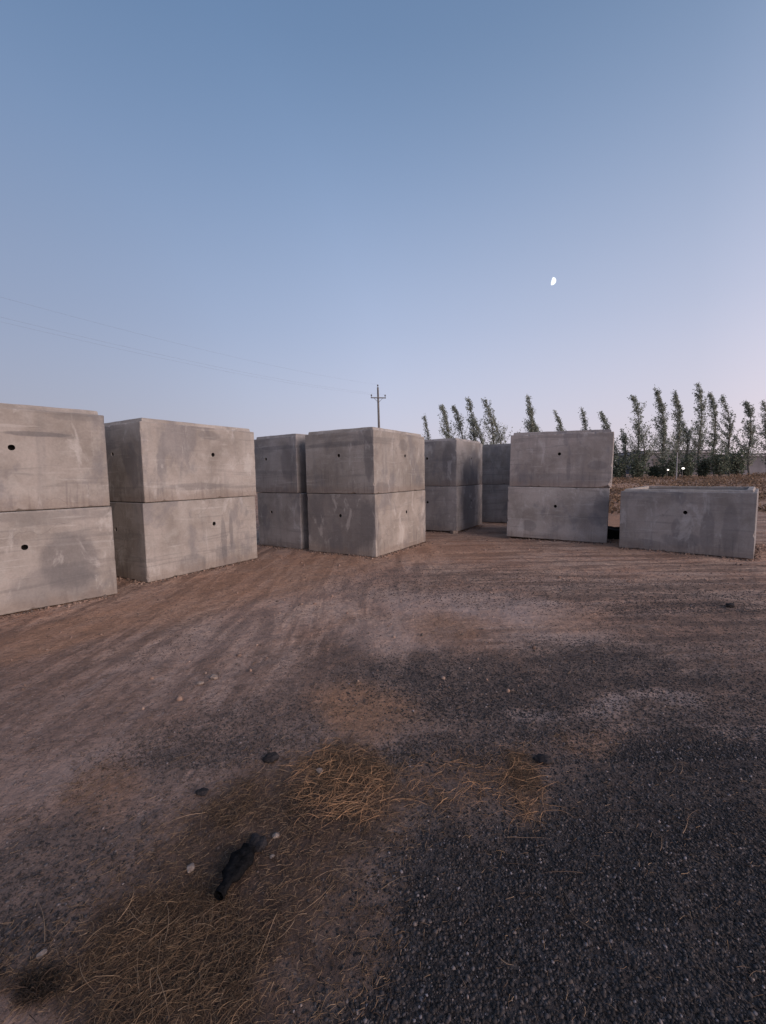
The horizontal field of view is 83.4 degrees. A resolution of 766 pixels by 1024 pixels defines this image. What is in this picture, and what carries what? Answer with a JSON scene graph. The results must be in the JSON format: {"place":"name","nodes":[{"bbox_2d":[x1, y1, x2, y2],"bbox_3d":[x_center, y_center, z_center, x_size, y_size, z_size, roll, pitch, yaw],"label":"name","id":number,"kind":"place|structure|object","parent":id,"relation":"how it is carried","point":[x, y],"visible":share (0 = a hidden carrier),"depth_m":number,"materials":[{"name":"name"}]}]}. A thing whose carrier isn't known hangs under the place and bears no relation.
{"place":"outdoors","nodes":[
{"label":"outdoors","id":0,"kind":"place"},
{"bbox_2d":[0,474,765,1023],"bbox_3d":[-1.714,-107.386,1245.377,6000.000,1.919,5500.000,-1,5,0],"label":"ground","id":1,"kind":"structure","parent":0,"point":[44,674],"depth_m":2.67,"materials":[{"name":"soil"}]},
{"bbox_2d":[0,956,82,1021],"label":"burnt tuft","id":2,"kind":"object","parent":1,"relation":"on","point":[35,987],"visible":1,"depth_m":1.38,"materials":[{"name":"black plant"}]},
{"bbox_2d":[36,949,47,959],"bbox_3d":[-1.176,1.523,1.482,0.026,0.020,0.033,2,6,29],"label":"stone","id":3,"kind":"object","parent":1,"relation":"on","point":[41,953],"visible":1,"depth_m":1.48,"materials":[{"name":"beige stone"}]},
{"bbox_2d":[0,506,117,614],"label":"concrete box","id":4,"kind":"object","parent":1,"relation":"on","point":[50,557],"visible":0.85,"depth_m":5.58,"materials":[{"name":"grey concrete"}]},
{"bbox_2d":[0,403,109,511],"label":"concrete box","id":5,"kind":"object","parent":4,"relation":"on","point":[53,458],"visible":1,"depth_m":5.52,"materials":[{"name":"grey concrete"}]},
{"bbox_2d":[110,496,257,582],"bbox_3d":[-3.855,0.370,8.089,1.750,1.247,2.240,2,6,31],"label":"concrete box","id":6,"kind":"object","parent":1,"relation":"on","point":[155,541],"visible":0.74,"depth_m":7.20,"materials":[{"name":"grey concrete"}]},
{"bbox_2d":[104,418,255,502],"bbox_3d":[-3.856,-0.917,8.008,1.750,1.312,2.240,2,6,31],"label":"concrete box","id":7,"kind":"object","parent":6,"relation":"on","point":[153,460],"visible":0.84,"depth_m":7.12,"materials":[{"name":"grey concrete"}]},
{"bbox_2d":[187,863,194,873],"bbox_3d":[-0.809,1.495,1.808,0.031,0.023,0.038,-5,6,-38],"label":"stone","id":8,"kind":"object","parent":1,"relation":"on","point":[191,867],"visible":1,"depth_m":1.80,"materials":[{"name":"beige stone"}]},
{"bbox_2d":[195,787,208,795],"bbox_3d":[-0.943,1.459,2.242,0.069,0.028,0.052,-1,5,0],"label":"dark clod","id":9,"kind":"object","parent":1,"relation":"on","point":[203,791],"visible":1,"depth_m":2.23,"materials":[{"name":"grey stone"}]},
{"bbox_2d":[210,674,217,679],"bbox_3d":[-1.385,1.350,3.522,0.072,0.044,0.054,1,5,20],"label":"stone","id":10,"kind":"object","parent":1,"relation":"on","point":[213,676],"visible":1,"depth_m":3.51,"materials":[{"name":"beige stone"}]},
{"bbox_2d":[214,843,255,900],"bbox_3d":[-0.607,1.473,1.773,0.108,0.066,0.233,0,5,14],"label":"black bottle","id":11,"kind":"object","parent":1,"relation":"on","point":[239,863],"visible":1,"depth_m":1.76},
{"bbox_2d":[250,833,266,852],"bbox_3d":[-0.563,1.482,1.934,0.075,0.035,0.113,-4,6,-34],"label":"black scrap","id":12,"kind":"object","parent":1,"relation":"on","point":[259,842],"visible":0.87,"depth_m":1.92,"materials":[{"name":"grey stone"}]},
{"bbox_2d":[262,752,278,763],"bbox_3d":[-0.652,1.433,2.504,0.096,0.050,0.076,-3,5,-23],"label":"dark clod","id":13,"kind":"object","parent":1,"relation":"on","point":[270,757],"visible":1,"depth_m":2.49,"materials":[{"name":"black soil"}]},
{"bbox_2d":[272,832,278,838],"bbox_3d":[-0.490,1.480,1.969,0.035,0.022,0.026,-1,5,0],"label":"stone","id":14,"kind":"object","parent":1,"relation":"on","point":[275,834],"visible":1,"depth_m":1.96,"materials":[{"name":"white stone"}]},
{"bbox_2d":[257,492,308,548],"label":"concrete box","id":15,"kind":"object","parent":1,"relation":"on","point":[283,519],"visible":0.45,"depth_m":9.83,"materials":[{"name":"grey concrete"}]},
{"bbox_2d":[254,434,306,492],"bbox_3d":[-1.863,-1.187,10.753,1.410,1.312,2.220,2,6,34],"label":"concrete box","id":16,"kind":"object","parent":15,"relation":"on","point":[280,463],"visible":0.43,"depth_m":9.72,"materials":[{"name":"grey concrete"}]},
{"bbox_2d":[316,768,322,773],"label":"stone","id":17,"kind":"object","parent":1,"relation":"on","point":[320,770],"visible":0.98,"depth_m":2.38,"materials":[{"name":"grey stone"}]},
{"bbox_2d":[307,490,425,556],"bbox_3d":[-0.304,0.159,9.864,1.745,1.247,2.246,2,6,31],"label":"concrete box","id":18,"kind":"object","parent":1,"relation":"on","point":[373,525],"visible":0.87,"depth_m":8.98,"materials":[{"name":"grey concrete"}]},
{"bbox_2d":[305,427,424,493],"bbox_3d":[-0.335,-1.124,9.752,1.745,1.312,2.246,2,6,31],"label":"concrete box","id":19,"kind":"object","parent":18,"relation":"on","point":[369,460],"visible":1,"depth_m":8.87,"materials":[{"name":"grey concrete"}]},
{"bbox_2d":[371,384,385,427],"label":"utility pole","id":20,"kind":"object","parent":1,"relation":"on","point":[378,401],"visible":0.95,"depth_m":40.19,"materials":[{"name":"concrete"}]},
{"bbox_2d":[9,299,350,380],"bbox_3d":[-9.412,-10.132,26.948,0.005,0.919,31.957,2,6,34],"label":"overhead wire","id":21,"kind":"object","parent":20,"relation":"attached to","point":[177,343],"visible":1,"depth_m":23.49,"materials":[{"name":"metal"}]},
{"bbox_2d":[2,317,365,392],"bbox_3d":[-8.764,-9.238,27.216,0.005,0.925,31.819,2,6,34],"label":"overhead wire","id":22,"kind":"object","parent":20,"relation":"attached to","point":[155,353],"visible":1,"depth_m":22.03,"materials":[{"name":"metal"}]},
{"bbox_2d":[12,324,362,393],"bbox_3d":[-9.947,-9.162,26.683,0.005,0.914,32.060,2,6,34],"label":"overhead wire","id":23,"kind":"object","parent":20,"relation":"attached to","point":[172,360],"visible":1,"depth_m":24.96,"materials":[{"name":"metal"}]},
{"bbox_2d":[0,548,765,1023],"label":"dry grass","id":24,"kind":"structure","parent":1,"relation":"on","point":[154,926],"depth_m":1.66,"materials":[{"name":"brown plant"}]},
{"bbox_2d":[0,525,765,709],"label":"soil crumbs","id":25,"kind":"object","parent":1,"relation":"on","point":[180,698],"visible":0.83,"depth_m":7.75,"materials":[{"name":"brown soil"}]},
{"bbox_2d":[422,415,430,439],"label":"poplar tree","id":26,"kind":"object","parent":1,"relation":"on","point":[425,425],"visible":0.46,"depth_m":64.87,"materials":[{"name":"green plant"}]},
{"bbox_2d":[437,404,457,438],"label":"poplar tree","id":27,"kind":"object","parent":1,"relation":"on","point":[446,423],"visible":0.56,"depth_m":58.81,"materials":[{"name":"green plant"}]},
{"bbox_2d":[425,484,481,530],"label":"concrete box","id":28,"kind":"object","parent":1,"relation":"on","point":[449,508],"visible":0.62,"depth_m":12.11,"materials":[{"name":"grey concrete"}]},
{"bbox_2d":[424,438,481,485],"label":"concrete box","id":29,"kind":"object","parent":28,"relation":"on","point":[453,461],"visible":0.75,"depth_m":12.00,"materials":[{"name":"grey concrete"}]},
{"bbox_2d":[450,530,457,533],"bbox_3d":[1.960,0.551,11.814,0.195,0.108,0.129,-4,6,-29],"label":"packing block","id":30,"kind":"object","parent":1,"relation":"on","point":[453,531],"depth_m":11.78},
{"bbox_2d":[450,404,475,439],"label":"poplar tree","id":31,"kind":"object","parent":1,"relation":"on","point":[458,419],"visible":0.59,"depth_m":60.80,"materials":[{"name":"green plant"}]},
{"bbox_2d":[465,396,480,443],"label":"poplar tree","id":32,"kind":"object","parent":1,"relation":"on","point":[470,409],"visible":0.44,"depth_m":58.83,"materials":[{"name":"green plant"}]},
{"bbox_2d":[469,397,520,446],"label":"poplar tree","id":33,"kind":"object","parent":1,"relation":"on","point":[496,434],"visible":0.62,"depth_m":56.93,"materials":[{"name":"green plant"}]},
{"bbox_2d":[482,484,508,522],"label":"concrete box","id":34,"kind":"object","parent":1,"relation":"on","point":[494,501],"visible":0.27,"depth_m":14.16,"materials":[{"name":"grey concrete"}]},
{"bbox_2d":[482,443,510,483],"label":"concrete box","id":35,"kind":"object","parent":34,"relation":"on","point":[495,463],"visible":0.42,"depth_m":14.04,"materials":[{"name":"grey concrete"}]},
{"bbox_2d":[517,395,542,432],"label":"poplar tree","id":36,"kind":"object","parent":1,"relation":"on","point":[531,427],"visible":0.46,"depth_m":58.80,"materials":[{"name":"green plant"}]},
{"bbox_2d":[533,753,552,764],"bbox_3d":[0.911,1.411,2.458,0.106,0.042,0.091,-1,5,0],"label":"dark clod","id":37,"kind":"object","parent":1,"relation":"on","point":[539,758],"visible":1,"depth_m":2.44,"materials":[{"name":"black soil"}]},
{"bbox_2d":[507,486,609,542],"bbox_3d":[4.615,-0.054,11.214,2.240,1.247,2.240,3,6,28],"label":"concrete box","id":38,"kind":"object","parent":1,"relation":"on","point":[570,513],"visible":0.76,"depth_m":10.19,"materials":[{"name":"grey concrete"}]},
{"bbox_2d":[509,429,613,487],"bbox_3d":[4.653,-1.336,11.075,2.240,1.312,2.240,3,6,28],"label":"concrete box","id":39,"kind":"object","parent":38,"relation":"on","point":[580,458],"visible":1,"depth_m":10.05,"materials":[{"name":"grey concrete"}]},
{"bbox_2d":[553,410,566,430],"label":"poplar tree","id":40,"kind":"object","parent":1,"relation":"on","point":[558,419],"visible":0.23,"depth_m":58.89,"materials":[{"name":"green plant"}]},
{"bbox_2d":[578,407,590,429],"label":"poplar tree","id":41,"kind":"object","parent":1,"relation":"on","point":[583,418],"visible":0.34,"depth_m":58.81,"materials":[{"name":"green plant"}]},
{"bbox_2d":[597,411,619,460],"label":"poplar tree","id":42,"kind":"object","parent":1,"relation":"on","point":[605,421],"visible":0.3,"depth_m":56.95,"materials":[{"name":"green plant"}]},
{"bbox_2d":[607,526,619,538],"bbox_3d":[5.551,0.531,10.747,0.762,0.337,0.679,2,6,29],"label":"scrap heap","id":43,"kind":"object","parent":1,"relation":"on","point":[612,532],"visible":0.31,"depth_m":10.42,"materials":[{"name":"black"}]},
{"bbox_2d":[612,454,629,477],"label":"bush","id":44,"kind":"object","parent":1,"relation":"on","point":[619,470],"visible":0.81,"depth_m":54.40,"materials":[{"name":"green plant"}]},
{"bbox_2d":[615,428,632,476],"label":"poplar tree","id":45,"kind":"object","parent":1,"relation":"on","point":[624,451],"visible":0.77,"depth_m":57.26,"materials":[{"name":"green plant"}]},
{"bbox_2d":[626,449,651,478],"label":"bush","id":46,"kind":"object","parent":1,"relation":"on","point":[637,470],"visible":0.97,"depth_m":53.58,"materials":[{"name":"green plant"}]},
{"bbox_2d":[619,395,662,468],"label":"poplar tree","id":47,"kind":"object","parent":1,"relation":"on","point":[641,437],"visible":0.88,"depth_m":54.93,"materials":[{"name":"green plant"}]},
{"bbox_2d":[645,459,662,478],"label":"bush","id":48,"kind":"object","parent":1,"relation":"on","point":[654,470],"visible":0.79,"depth_m":55.43,"materials":[{"name":"green plant"}]},
{"bbox_2d":[643,384,676,462],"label":"poplar tree","id":49,"kind":"object","parent":1,"relation":"on","point":[662,431],"visible":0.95,"depth_m":56.10,"materials":[{"name":"green plant"}]},
{"bbox_2d":[616,450,717,474],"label":"long shed","id":50,"kind":"structure","parent":1,"relation":"on","point":[704,452],"depth_m":75.56,"materials":[{"name":"grey metal"}]},
{"bbox_2d":[653,458,661,464],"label":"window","id":51,"kind":"structure","parent":50,"relation":"in","point":[654,459],"depth_m":75.54,"materials":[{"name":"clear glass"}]},
{"bbox_2d":[657,452,683,476],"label":"bush","id":52,"kind":"object","parent":1,"relation":"on","point":[671,466],"visible":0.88,"depth_m":53.41,"materials":[{"name":"green plant"}]},
{"bbox_2d":[667,389,686,476],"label":"poplar tree","id":53,"kind":"object","parent":1,"relation":"on","point":[679,418],"visible":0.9,"depth_m":56.10,"materials":[{"name":"green plant"}]},
{"bbox_2d":[670,421,697,460],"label":"poplar tree","id":54,"kind":"object","parent":1,"relation":"on","point":[687,441],"visible":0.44,"depth_m":59.23,"materials":[{"name":"green plant"}]},
{"bbox_2d":[609,472,765,513],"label":"dry scrub","id":55,"kind":"object","parent":1,"relation":"on","point":[709,481],"visible":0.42,"depth_m":36.82,"materials":[{"name":"brown plant"}]},
{"bbox_2d":[678,449,698,477],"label":"bush","id":56,"kind":"object","parent":1,"relation":"on","point":[688,464],"visible":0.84,"depth_m":54.42,"materials":[{"name":"green plant"}]},
{"bbox_2d":[619,486,758,558],"bbox_3d":[6.606,0.099,9.275,2.190,1.248,2.240,3,7,41],"label":"concrete box","id":57,"kind":"object","parent":1,"relation":"on","point":[713,520],"visible":1,"depth_m":8.38,"materials":[{"name":"grey concrete"}]},
{"bbox_2d":[685,382,711,476],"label":"poplar tree","id":58,"kind":"object","parent":1,"relation":"on","point":[698,444],"visible":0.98,"depth_m":56.06,"materials":[{"name":"green plant"}]},
{"bbox_2d":[693,454,713,476],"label":"bush","id":59,"kind":"object","parent":1,"relation":"on","point":[702,467],"visible":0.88,"depth_m":55.51,"materials":[{"name":"green plant"}]},
{"bbox_2d":[704,391,724,474],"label":"poplar tree","id":60,"kind":"object","parent":1,"relation":"on","point":[714,407],"visible":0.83,"depth_m":57.09,"materials":[{"name":"green plant"}]},
{"bbox_2d":[704,441,737,476],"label":"bush","id":61,"kind":"object","parent":1,"relation":"on","point":[718,468],"visible":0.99,"depth_m":53.58,"materials":[{"name":"green plant"}]},
{"bbox_2d":[712,394,740,475],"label":"poplar tree","id":62,"kind":"object","parent":1,"relation":"on","point":[729,432],"visible":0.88,"depth_m":57.17,"materials":[{"name":"green plant"}]},
{"bbox_2d":[725,603,734,607],"bbox_3d":[4.136,1.115,5.128,0.093,0.061,0.096,2,6,30],"label":"dark clod","id":63,"kind":"object","parent":1,"relation":"on","point":[730,605],"visible":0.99,"depth_m":5.10,"materials":[{"name":"black soil"}]},
{"bbox_2d":[723,445,753,474],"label":"bush","id":64,"kind":"object","parent":1,"relation":"on","point":[740,466],"visible":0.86,"depth_m":54.43,"materials":[{"name":"green plant"}]},
{"bbox_2d":[715,453,765,474],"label":"long shed","id":65,"kind":"structure","parent":1,"relation":"on","point":[758,465],"depth_m":73.68,"materials":[{"name":"grey metal"}]},
{"bbox_2d":[732,401,761,474],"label":"poplar tree","id":66,"kind":"object","parent":1,"relation":"on","point":[750,412],"visible":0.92,"depth_m":57.12,"materials":[{"name":"green plant"}]},
{"bbox_2d":[752,400,765,464],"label":"poplar tree","id":67,"kind":"object","parent":1,"relation":"on","point":[763,431],"visible":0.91,"depth_m":57.65,"materials":[{"name":"green plant"}]},
{"bbox_2d":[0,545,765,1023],"bbox_3d":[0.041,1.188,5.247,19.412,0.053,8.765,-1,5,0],"label":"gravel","id":68,"kind":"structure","parent":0,"point":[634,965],"depth_m":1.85,"materials":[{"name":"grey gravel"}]},
{"bbox_2d":[0,0,765,460],"label":"sky","id":69,"kind":"structure","parent":0,"point":[392,195],"materials":[{"name":"blue"}]},
{"bbox_2d":[551,277,555,284],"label":"moon","id":70,"kind":"object","parent":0,"point":[553,281],"visible":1,"depth_m":2068.58,"materials":[{"name":"white"}]}
]}

